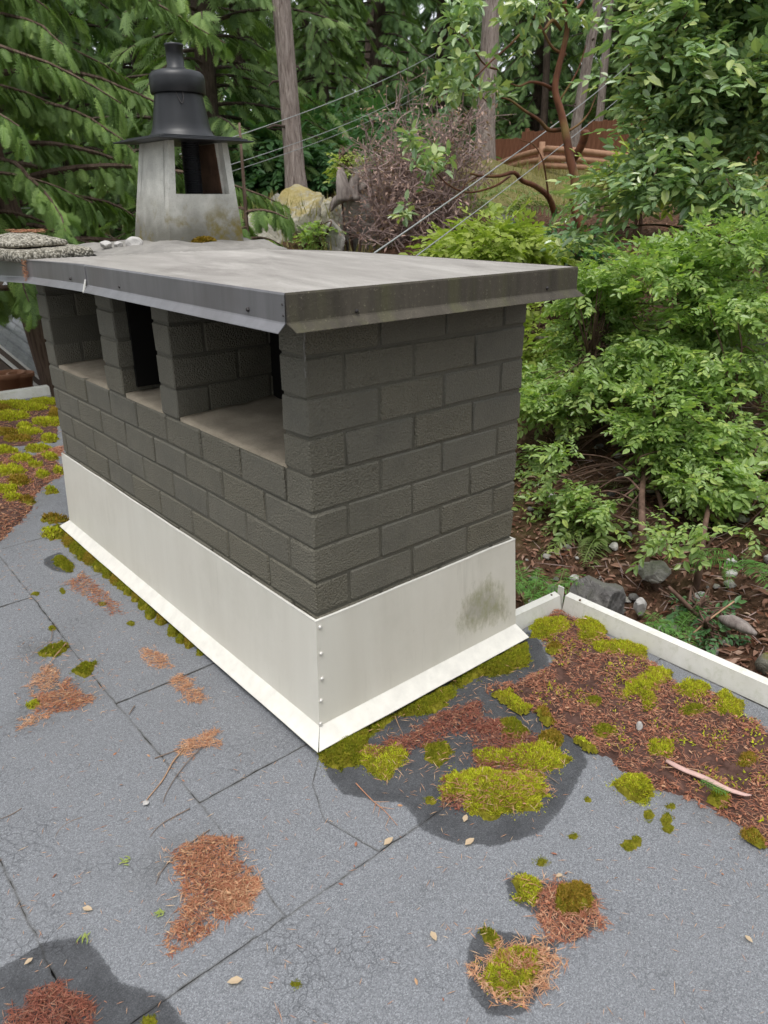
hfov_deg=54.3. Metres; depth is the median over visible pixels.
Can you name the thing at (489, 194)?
fern
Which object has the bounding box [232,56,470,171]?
overhead wire
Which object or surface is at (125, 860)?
cedar tip
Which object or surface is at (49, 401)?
moss clump
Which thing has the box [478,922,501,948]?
moss clump
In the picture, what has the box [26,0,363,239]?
conifer tree
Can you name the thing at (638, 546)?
fallen twigs
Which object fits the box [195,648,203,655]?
moss clump
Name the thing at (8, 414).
moss clump
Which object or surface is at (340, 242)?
boulder
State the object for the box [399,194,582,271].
lime shrub
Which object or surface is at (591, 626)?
moss clump
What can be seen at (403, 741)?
needle pile
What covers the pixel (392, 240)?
overhead wire
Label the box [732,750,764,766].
moss clump
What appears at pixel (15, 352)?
roofed house
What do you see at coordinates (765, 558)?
slope stone
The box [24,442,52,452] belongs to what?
moss clump
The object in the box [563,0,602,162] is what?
fir tree
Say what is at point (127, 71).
conifer tree
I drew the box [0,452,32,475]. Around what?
needle litter
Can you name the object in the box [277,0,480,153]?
conifer tree
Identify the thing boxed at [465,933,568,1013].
needle pile
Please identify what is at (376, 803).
twig
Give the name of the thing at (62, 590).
moss clump
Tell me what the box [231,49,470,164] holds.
overhead wire
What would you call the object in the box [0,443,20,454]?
moss clump
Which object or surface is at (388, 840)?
fallen leaf
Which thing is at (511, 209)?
fern
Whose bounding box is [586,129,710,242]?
lime shrub
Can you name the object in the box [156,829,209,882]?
twig
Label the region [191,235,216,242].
moss clump
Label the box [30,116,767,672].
ground
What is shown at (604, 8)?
sky
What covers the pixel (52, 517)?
moss clump
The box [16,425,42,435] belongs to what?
moss clump
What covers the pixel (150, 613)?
moss clump
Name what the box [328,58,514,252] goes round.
dead shrub
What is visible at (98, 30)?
conifer tree
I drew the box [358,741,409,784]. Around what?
moss clump
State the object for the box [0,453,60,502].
needle litter
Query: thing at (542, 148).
log rail
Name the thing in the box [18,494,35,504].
moss clump
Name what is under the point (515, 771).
needle pile
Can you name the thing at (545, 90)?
fir tree
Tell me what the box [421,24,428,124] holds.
fir tree
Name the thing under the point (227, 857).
needle pile
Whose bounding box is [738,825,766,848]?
moss clump
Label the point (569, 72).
conifer tree
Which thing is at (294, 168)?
fir tree
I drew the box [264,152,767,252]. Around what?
dry grass
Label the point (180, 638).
moss clump
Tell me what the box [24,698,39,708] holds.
moss clump
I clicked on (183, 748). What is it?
twig
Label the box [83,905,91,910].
fallen leaf
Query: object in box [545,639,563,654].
moss clump
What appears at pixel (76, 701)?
needle pile
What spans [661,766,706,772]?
twig
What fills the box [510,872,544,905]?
moss clump
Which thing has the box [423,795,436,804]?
moss clump
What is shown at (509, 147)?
board fence
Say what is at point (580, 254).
dark shrub
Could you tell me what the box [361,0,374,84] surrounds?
fir tree
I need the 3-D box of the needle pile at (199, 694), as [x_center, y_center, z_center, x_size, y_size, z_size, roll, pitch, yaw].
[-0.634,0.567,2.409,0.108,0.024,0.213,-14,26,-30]
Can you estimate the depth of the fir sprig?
1.94 m
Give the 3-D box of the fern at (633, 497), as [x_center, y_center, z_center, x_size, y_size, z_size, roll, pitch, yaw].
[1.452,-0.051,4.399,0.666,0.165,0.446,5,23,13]
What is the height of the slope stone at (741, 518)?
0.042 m
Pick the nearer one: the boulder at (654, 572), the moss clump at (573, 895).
the moss clump at (573, 895)
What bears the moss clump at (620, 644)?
on the needle litter at (573, 716)
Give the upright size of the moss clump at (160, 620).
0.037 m
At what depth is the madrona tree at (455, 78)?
6.43 m
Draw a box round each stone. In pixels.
[100,240,111,248]
[114,241,122,246]
[125,236,142,245]
[543,553,551,559]
[569,574,578,580]
[607,492,615,496]
[609,542,617,550]
[628,593,638,601]
[636,721,642,730]
[692,591,706,600]
[723,580,736,588]
[726,570,737,576]
[737,515,745,522]
[763,554,767,563]
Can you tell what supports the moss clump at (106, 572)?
on the roof
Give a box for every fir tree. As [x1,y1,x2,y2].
[266,0,307,188]
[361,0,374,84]
[395,10,405,139]
[421,0,443,116]
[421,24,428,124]
[473,0,499,161]
[538,0,550,130]
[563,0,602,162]
[594,0,613,120]
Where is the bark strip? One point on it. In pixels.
(689, 771)
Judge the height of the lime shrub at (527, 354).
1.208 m
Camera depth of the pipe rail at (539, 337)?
5.41 m
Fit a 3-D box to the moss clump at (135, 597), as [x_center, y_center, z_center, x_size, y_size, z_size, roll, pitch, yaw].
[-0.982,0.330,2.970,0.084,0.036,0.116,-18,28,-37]
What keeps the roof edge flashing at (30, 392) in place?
attached to the roof
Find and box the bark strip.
[665,759,751,795]
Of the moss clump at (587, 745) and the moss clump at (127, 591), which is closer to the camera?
the moss clump at (587, 745)
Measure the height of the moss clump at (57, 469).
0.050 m
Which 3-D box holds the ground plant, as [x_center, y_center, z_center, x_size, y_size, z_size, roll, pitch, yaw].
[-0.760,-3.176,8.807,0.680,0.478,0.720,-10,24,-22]
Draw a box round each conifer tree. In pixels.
[0,0,178,238]
[0,3,104,185]
[0,5,98,215]
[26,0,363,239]
[61,0,109,154]
[71,0,190,238]
[73,11,123,148]
[85,6,187,199]
[152,0,314,163]
[176,1,232,166]
[217,1,311,103]
[233,0,389,118]
[257,0,400,158]
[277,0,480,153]
[299,0,425,138]
[366,0,433,133]
[387,0,519,144]
[414,19,480,134]
[429,7,482,131]
[471,6,578,136]
[474,0,616,138]
[517,0,615,127]
[543,0,650,128]
[551,1,645,127]
[588,1,645,119]
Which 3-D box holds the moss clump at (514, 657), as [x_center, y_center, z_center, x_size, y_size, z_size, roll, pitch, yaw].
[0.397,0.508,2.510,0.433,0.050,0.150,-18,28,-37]
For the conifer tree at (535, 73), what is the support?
on the ground at (738, 580)
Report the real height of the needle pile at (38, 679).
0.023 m
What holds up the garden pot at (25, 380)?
on the ground at (738, 580)
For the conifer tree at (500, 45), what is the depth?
30.83 m
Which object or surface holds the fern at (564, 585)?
on the ground at (738, 580)
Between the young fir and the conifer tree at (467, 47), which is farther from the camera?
the conifer tree at (467, 47)
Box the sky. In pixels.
[83,0,605,99]
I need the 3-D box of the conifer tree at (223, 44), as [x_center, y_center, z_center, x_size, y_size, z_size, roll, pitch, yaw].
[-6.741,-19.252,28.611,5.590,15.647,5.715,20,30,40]
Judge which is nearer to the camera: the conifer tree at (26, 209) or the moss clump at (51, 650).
the moss clump at (51, 650)
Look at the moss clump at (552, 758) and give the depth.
2.09 m
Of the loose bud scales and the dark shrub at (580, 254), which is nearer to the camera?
the loose bud scales
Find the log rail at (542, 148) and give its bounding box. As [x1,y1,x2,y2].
[499,142,628,170]
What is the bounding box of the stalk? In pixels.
[693,601,733,632]
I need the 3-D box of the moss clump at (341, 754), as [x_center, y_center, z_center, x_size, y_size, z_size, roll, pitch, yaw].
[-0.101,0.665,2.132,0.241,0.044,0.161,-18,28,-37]
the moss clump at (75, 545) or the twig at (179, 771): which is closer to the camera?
the twig at (179, 771)
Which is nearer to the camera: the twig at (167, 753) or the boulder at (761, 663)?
the twig at (167, 753)
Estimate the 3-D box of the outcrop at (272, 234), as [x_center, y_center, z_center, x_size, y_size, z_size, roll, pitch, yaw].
[-1.341,-3.393,9.201,0.671,0.641,0.760,-18,28,-37]
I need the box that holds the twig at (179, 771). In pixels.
[163,747,201,800]
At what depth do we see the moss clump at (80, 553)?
3.31 m
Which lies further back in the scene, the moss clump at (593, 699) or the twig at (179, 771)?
the moss clump at (593, 699)
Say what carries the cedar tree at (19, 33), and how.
on the ground at (738, 580)
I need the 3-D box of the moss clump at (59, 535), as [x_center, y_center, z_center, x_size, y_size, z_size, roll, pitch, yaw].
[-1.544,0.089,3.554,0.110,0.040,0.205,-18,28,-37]
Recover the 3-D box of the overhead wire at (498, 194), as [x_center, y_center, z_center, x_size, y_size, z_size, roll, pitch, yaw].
[3.381,-6.097,10.913,0.007,3.739,18.387,9,24,20]
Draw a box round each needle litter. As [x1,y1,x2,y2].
[0,403,60,446]
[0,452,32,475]
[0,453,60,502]
[0,490,37,540]
[30,465,62,482]
[41,445,64,456]
[485,608,767,847]
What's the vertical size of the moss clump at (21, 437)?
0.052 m
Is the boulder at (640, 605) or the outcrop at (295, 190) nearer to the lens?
the boulder at (640, 605)
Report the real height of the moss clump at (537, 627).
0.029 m
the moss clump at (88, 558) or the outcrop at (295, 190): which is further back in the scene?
the outcrop at (295, 190)
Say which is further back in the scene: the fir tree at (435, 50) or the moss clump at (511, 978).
the fir tree at (435, 50)
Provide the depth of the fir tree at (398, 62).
25.93 m
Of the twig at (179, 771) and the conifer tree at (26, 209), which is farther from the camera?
the conifer tree at (26, 209)
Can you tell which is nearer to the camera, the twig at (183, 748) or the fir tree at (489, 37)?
the twig at (183, 748)
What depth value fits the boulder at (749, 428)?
4.40 m
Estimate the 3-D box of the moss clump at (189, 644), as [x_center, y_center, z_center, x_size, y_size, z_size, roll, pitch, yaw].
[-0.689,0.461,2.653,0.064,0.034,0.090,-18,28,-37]
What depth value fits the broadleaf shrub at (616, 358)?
4.16 m
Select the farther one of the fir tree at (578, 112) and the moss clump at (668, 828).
the fir tree at (578, 112)
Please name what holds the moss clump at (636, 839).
on the roof
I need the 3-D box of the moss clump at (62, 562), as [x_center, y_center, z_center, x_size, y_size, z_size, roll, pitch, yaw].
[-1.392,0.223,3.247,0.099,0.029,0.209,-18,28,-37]
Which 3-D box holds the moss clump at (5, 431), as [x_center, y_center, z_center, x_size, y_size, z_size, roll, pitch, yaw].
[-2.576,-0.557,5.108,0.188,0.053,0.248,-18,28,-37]
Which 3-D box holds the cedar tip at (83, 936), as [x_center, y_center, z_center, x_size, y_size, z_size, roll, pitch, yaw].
[-0.637,0.902,1.586,0.024,0.003,0.034,-2,22,-5]
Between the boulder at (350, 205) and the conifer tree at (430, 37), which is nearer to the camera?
the boulder at (350, 205)
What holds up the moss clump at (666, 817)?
on the roof
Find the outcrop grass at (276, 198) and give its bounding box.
[240,189,339,220]
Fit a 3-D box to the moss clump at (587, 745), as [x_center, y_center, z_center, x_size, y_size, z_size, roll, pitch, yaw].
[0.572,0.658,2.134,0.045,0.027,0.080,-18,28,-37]
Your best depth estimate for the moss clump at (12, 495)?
3.94 m
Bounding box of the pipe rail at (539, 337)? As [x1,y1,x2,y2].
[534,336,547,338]
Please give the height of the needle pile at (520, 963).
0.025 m
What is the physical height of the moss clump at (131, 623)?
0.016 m
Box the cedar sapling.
[238,123,305,246]
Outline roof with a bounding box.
[0,396,767,1023]
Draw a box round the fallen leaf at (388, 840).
[384,837,392,844]
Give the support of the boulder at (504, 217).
on the ground at (738, 580)
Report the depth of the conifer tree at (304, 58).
25.82 m
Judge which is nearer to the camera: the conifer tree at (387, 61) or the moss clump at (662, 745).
the moss clump at (662, 745)
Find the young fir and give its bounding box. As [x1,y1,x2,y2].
[322,147,372,250]
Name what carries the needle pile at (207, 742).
on the roof
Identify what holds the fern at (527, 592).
on the ground at (738, 580)
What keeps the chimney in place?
on the roof
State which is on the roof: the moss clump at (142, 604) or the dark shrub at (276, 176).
the moss clump at (142, 604)
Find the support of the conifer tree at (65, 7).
on the ground at (738, 580)
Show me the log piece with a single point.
(737, 623)
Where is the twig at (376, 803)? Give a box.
[356,783,397,825]
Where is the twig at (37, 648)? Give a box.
[14,630,52,658]
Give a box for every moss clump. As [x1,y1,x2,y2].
[0,398,38,408]
[0,403,11,410]
[0,408,29,421]
[0,426,17,435]
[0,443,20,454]
[0,462,28,476]
[0,482,18,493]
[2,491,22,501]
[3,433,32,442]
[5,473,33,486]
[8,451,35,462]
[16,401,49,411]
[16,420,32,427]
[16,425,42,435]
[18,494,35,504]
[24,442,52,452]
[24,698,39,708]
[28,458,43,467]
[29,396,55,405]
[31,415,59,426]
[31,591,39,596]
[35,468,49,478]
[38,640,69,657]
[40,432,58,442]
[40,450,58,460]
[40,511,68,524]
[40,525,61,540]
[45,484,58,494]
[48,405,58,419]
[48,624,56,630]
[51,464,63,474]
[52,554,74,572]
[53,523,64,539]
[59,587,65,593]
[60,532,74,547]
[69,540,83,554]
[69,660,98,680]
[75,546,86,560]
[82,551,95,564]
[88,559,103,573]
[100,566,111,578]
[108,573,118,585]
[116,578,125,590]
[120,585,132,595]
[126,620,134,625]
[130,591,139,601]
[137,597,149,610]
[139,1013,157,1023]
[144,606,156,619]
[154,612,167,625]
[166,624,178,636]
[174,632,184,643]
[183,637,194,649]
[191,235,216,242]
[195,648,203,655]
[290,978,301,990]
[317,725,372,773]
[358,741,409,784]
[369,681,457,735]
[418,738,455,767]
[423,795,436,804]
[437,765,552,820]
[451,641,531,688]
[472,738,574,774]
[473,944,545,1006]
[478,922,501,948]
[491,686,532,715]
[499,715,534,742]
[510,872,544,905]
[524,614,571,641]
[532,856,550,866]
[533,702,556,726]
[538,726,563,749]
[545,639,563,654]
[553,879,597,921]
[568,832,580,839]
[573,615,607,643]
[573,735,597,753]
[584,796,591,802]
[585,694,601,706]
[586,637,647,659]
[592,722,616,740]
[606,772,660,806]
[619,839,636,851]
[620,664,673,711]
[631,835,641,846]
[643,808,654,822]
[647,737,677,761]
[660,811,674,825]
[662,823,673,833]
[664,803,675,810]
[672,676,714,699]
[678,702,710,715]
[706,787,730,808]
[710,687,747,717]
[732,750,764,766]
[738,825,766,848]
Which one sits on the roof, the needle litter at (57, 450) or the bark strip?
the needle litter at (57, 450)
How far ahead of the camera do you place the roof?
1.77 m
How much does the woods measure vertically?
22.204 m
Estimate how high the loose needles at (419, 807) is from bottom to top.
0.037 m
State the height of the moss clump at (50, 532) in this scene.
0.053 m
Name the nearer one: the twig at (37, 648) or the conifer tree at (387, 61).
the twig at (37, 648)
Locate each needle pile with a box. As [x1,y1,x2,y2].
[1,978,97,1023]
[5,228,45,232]
[15,708,54,730]
[21,260,28,280]
[22,663,63,695]
[29,677,94,717]
[65,571,127,615]
[138,645,174,669]
[161,831,264,960]
[168,673,206,703]
[174,727,224,759]
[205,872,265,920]
[363,698,506,756]
[438,721,545,813]
[441,767,555,815]
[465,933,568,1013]
[494,942,546,983]
[534,875,614,947]
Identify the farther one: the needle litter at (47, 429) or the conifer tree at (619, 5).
the conifer tree at (619, 5)
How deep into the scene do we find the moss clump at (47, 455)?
4.58 m
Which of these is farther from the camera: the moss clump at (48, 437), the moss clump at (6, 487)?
the moss clump at (48, 437)
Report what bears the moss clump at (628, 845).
on the roof
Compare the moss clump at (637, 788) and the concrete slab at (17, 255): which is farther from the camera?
the concrete slab at (17, 255)
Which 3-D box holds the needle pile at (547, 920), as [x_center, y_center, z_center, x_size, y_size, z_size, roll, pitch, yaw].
[0.402,0.872,1.643,0.187,0.029,0.186,-18,28,-37]
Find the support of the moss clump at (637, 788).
on the roof
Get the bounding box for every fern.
[441,183,538,204]
[454,190,576,229]
[515,559,569,603]
[515,568,584,602]
[537,522,660,569]
[581,479,648,516]
[638,610,716,646]
[671,545,767,591]
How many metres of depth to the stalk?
3.19 m
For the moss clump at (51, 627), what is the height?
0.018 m
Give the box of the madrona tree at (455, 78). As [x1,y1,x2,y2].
[387,0,616,258]
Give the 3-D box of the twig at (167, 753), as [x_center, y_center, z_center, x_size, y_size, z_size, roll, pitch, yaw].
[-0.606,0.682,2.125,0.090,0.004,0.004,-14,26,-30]
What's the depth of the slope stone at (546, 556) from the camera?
4.16 m
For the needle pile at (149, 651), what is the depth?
2.57 m
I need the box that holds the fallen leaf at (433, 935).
[430,931,436,939]
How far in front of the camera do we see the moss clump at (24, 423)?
5.22 m
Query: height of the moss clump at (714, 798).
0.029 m
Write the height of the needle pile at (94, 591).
0.023 m
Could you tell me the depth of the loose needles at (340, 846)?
1.78 m
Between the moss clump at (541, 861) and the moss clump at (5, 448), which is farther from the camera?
the moss clump at (5, 448)
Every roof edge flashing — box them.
[0,385,50,399]
[516,585,767,708]
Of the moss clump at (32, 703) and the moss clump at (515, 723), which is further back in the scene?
the moss clump at (32, 703)
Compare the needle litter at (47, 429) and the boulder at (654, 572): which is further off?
the needle litter at (47, 429)
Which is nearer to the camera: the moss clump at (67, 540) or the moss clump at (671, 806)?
the moss clump at (671, 806)
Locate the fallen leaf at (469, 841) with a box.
[465,838,473,844]
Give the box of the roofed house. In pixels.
[0,282,40,386]
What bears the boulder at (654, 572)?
on the ground at (738, 580)
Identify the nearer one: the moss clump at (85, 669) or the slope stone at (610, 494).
the moss clump at (85, 669)
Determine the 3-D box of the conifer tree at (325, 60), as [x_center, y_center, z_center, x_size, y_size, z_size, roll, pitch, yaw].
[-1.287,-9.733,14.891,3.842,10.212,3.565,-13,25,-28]
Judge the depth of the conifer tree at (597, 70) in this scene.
31.48 m
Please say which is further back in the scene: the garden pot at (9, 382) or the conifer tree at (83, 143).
the conifer tree at (83, 143)
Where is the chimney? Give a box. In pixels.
[0,237,583,752]
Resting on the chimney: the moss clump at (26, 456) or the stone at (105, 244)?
the stone at (105, 244)
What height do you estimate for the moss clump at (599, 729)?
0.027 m
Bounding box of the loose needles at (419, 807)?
[16,642,608,1005]
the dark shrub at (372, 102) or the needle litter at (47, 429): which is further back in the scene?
the dark shrub at (372, 102)
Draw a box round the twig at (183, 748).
[147,747,184,799]
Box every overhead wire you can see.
[179,21,481,154]
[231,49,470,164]
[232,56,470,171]
[374,64,628,252]
[416,100,616,255]
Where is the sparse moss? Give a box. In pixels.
[522,617,767,821]
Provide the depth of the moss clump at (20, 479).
4.18 m
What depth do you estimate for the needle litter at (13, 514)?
3.78 m
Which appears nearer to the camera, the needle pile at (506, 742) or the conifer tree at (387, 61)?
the needle pile at (506, 742)
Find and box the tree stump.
[328,168,373,211]
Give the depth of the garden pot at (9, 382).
7.12 m
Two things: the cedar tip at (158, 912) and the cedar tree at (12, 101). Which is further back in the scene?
the cedar tree at (12, 101)
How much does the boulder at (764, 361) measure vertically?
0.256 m
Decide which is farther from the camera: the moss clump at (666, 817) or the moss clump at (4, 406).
the moss clump at (4, 406)
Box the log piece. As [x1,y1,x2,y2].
[718,615,756,635]
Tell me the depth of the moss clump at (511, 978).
1.50 m
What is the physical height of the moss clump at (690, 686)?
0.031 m
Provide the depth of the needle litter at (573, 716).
2.21 m
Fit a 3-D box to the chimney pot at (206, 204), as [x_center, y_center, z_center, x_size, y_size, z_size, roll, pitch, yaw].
[-0.896,-1.630,3.350,0.456,0.798,0.456,-18,28,-37]
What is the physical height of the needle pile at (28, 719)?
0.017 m
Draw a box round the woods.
[93,5,644,134]
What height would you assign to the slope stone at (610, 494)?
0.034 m
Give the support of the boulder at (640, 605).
on the ground at (738, 580)
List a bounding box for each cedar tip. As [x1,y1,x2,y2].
[76,932,89,942]
[118,856,129,864]
[154,908,165,917]
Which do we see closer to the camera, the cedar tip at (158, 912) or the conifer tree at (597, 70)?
the cedar tip at (158, 912)
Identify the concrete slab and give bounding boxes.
[0,232,67,247]
[0,244,93,262]
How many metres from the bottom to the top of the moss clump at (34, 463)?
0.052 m
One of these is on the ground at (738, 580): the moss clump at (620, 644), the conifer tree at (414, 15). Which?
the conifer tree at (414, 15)
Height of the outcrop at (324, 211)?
0.748 m
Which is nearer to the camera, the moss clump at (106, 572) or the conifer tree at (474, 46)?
the moss clump at (106, 572)
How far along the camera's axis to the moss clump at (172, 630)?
2.71 m
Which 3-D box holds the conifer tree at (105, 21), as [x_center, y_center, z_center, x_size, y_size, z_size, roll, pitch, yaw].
[-10.227,-19.843,27.143,6.773,17.640,6.749,-8,24,-18]
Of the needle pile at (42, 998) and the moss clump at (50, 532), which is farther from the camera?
the moss clump at (50, 532)
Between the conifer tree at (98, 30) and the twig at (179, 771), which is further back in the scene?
the conifer tree at (98, 30)
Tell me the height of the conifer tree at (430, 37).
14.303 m
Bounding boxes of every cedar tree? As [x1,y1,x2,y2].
[0,0,139,315]
[0,0,295,397]
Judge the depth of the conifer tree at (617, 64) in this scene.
23.90 m
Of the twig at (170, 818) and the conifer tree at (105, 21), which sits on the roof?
the twig at (170, 818)
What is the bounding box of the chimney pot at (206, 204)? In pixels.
[113,42,253,241]
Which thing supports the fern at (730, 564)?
on the ground at (738, 580)
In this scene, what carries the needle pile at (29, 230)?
on the concrete slab at (18, 240)
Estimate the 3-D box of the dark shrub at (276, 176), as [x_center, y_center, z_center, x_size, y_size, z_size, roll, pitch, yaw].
[-1.525,-5.945,12.957,3.907,2.757,4.213,3,23,8]
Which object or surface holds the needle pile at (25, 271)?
on the chimney
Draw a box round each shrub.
[221,77,410,214]
[321,92,503,172]
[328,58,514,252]
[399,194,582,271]
[511,204,767,590]
[512,206,632,302]
[521,301,575,414]
[535,0,767,332]
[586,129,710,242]
[658,585,751,654]
[682,402,767,517]
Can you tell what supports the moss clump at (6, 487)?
on the roof
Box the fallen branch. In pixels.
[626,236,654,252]
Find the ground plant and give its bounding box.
[288,220,346,249]
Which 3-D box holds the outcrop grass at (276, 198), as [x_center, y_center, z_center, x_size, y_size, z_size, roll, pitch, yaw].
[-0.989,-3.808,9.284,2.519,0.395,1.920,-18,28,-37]
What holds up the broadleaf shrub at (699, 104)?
on the ground at (738, 580)
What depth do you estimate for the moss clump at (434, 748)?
2.12 m
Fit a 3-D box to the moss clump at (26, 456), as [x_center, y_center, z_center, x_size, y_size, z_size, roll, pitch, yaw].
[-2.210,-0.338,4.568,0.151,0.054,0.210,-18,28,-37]
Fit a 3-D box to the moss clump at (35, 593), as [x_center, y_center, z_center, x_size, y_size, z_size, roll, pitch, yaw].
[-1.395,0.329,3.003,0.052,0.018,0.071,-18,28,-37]
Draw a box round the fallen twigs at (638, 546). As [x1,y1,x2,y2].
[514,363,767,655]
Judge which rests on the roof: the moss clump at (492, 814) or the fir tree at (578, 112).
the moss clump at (492, 814)
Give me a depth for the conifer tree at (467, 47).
31.62 m
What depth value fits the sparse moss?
2.27 m
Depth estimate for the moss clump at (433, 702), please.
2.30 m
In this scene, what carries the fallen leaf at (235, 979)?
on the roof
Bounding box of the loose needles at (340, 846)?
[0,516,767,1023]
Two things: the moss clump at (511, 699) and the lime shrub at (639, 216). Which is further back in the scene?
the lime shrub at (639, 216)
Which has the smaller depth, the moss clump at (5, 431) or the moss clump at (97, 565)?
the moss clump at (97, 565)
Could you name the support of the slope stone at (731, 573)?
on the ground at (738, 580)
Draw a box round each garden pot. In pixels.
[0,369,26,390]
[6,370,34,387]
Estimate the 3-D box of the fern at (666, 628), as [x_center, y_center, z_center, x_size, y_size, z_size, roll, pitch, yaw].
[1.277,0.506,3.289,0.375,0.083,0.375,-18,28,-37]
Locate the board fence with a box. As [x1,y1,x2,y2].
[465,119,759,164]
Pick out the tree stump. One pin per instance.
(345, 190)
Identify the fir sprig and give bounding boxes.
[700,778,730,794]
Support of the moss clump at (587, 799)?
on the roof
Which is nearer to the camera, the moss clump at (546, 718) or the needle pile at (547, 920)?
the needle pile at (547, 920)
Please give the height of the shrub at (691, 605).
0.299 m
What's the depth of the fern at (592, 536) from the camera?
4.12 m
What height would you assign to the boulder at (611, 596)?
0.282 m
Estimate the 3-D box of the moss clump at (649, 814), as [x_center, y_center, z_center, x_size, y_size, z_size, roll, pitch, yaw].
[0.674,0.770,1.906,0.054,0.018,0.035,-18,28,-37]
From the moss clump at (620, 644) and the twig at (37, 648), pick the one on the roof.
the twig at (37, 648)
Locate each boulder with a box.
[324,219,344,250]
[339,158,381,251]
[494,215,514,224]
[568,575,625,614]
[633,597,646,615]
[638,560,670,583]
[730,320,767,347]
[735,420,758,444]
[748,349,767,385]
[755,652,767,675]
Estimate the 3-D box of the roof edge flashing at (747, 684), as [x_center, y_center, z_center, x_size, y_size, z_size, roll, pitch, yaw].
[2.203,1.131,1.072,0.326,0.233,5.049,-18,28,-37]
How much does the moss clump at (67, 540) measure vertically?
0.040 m
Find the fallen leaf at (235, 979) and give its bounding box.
[227,976,241,983]
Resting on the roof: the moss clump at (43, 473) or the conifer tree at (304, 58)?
the moss clump at (43, 473)
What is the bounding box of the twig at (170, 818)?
[151,808,189,834]
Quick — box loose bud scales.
[14,539,767,1015]
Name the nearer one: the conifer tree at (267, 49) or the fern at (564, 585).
the fern at (564, 585)
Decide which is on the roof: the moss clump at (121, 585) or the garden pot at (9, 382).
the moss clump at (121, 585)
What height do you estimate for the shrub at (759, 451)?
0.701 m
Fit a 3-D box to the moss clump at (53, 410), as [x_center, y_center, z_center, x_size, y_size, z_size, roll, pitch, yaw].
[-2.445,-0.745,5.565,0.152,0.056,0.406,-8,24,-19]
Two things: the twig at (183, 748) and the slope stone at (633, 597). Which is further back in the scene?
the slope stone at (633, 597)
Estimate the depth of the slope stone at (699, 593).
3.58 m
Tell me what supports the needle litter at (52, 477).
on the roof
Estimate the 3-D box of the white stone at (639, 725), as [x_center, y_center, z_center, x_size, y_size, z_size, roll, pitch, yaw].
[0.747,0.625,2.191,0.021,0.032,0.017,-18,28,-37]
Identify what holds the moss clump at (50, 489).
on the roof
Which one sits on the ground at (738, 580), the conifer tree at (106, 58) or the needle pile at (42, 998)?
the conifer tree at (106, 58)
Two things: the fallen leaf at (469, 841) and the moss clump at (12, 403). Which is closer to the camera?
the fallen leaf at (469, 841)
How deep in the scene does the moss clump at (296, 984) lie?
1.50 m
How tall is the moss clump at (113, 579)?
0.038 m
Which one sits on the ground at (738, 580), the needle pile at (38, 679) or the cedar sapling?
the cedar sapling
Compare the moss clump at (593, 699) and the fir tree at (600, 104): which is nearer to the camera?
the moss clump at (593, 699)
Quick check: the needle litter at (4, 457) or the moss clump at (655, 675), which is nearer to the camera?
the moss clump at (655, 675)
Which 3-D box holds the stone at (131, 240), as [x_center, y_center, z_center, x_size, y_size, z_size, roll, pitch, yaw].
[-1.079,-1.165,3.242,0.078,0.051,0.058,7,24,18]
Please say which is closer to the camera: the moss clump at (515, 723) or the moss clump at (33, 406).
the moss clump at (515, 723)
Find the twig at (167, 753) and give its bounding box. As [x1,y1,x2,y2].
[155,746,184,758]
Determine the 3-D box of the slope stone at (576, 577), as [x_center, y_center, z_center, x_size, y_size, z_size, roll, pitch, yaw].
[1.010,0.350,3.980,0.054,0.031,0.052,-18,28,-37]
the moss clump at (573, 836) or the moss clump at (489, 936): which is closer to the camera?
the moss clump at (489, 936)
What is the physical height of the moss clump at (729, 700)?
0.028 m
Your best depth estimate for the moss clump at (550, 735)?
2.15 m
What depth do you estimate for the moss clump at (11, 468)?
4.34 m
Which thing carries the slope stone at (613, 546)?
on the ground at (738, 580)
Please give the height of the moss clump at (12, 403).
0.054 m
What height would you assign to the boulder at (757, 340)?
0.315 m
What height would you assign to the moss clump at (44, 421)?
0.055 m
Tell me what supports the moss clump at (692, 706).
on the needle litter at (573, 716)
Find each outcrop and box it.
[248,208,293,243]
[277,184,324,240]
[321,197,341,231]
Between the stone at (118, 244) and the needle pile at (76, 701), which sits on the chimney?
the stone at (118, 244)
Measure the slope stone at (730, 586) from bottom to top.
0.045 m
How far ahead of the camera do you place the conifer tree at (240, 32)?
15.81 m
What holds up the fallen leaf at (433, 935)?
on the roof

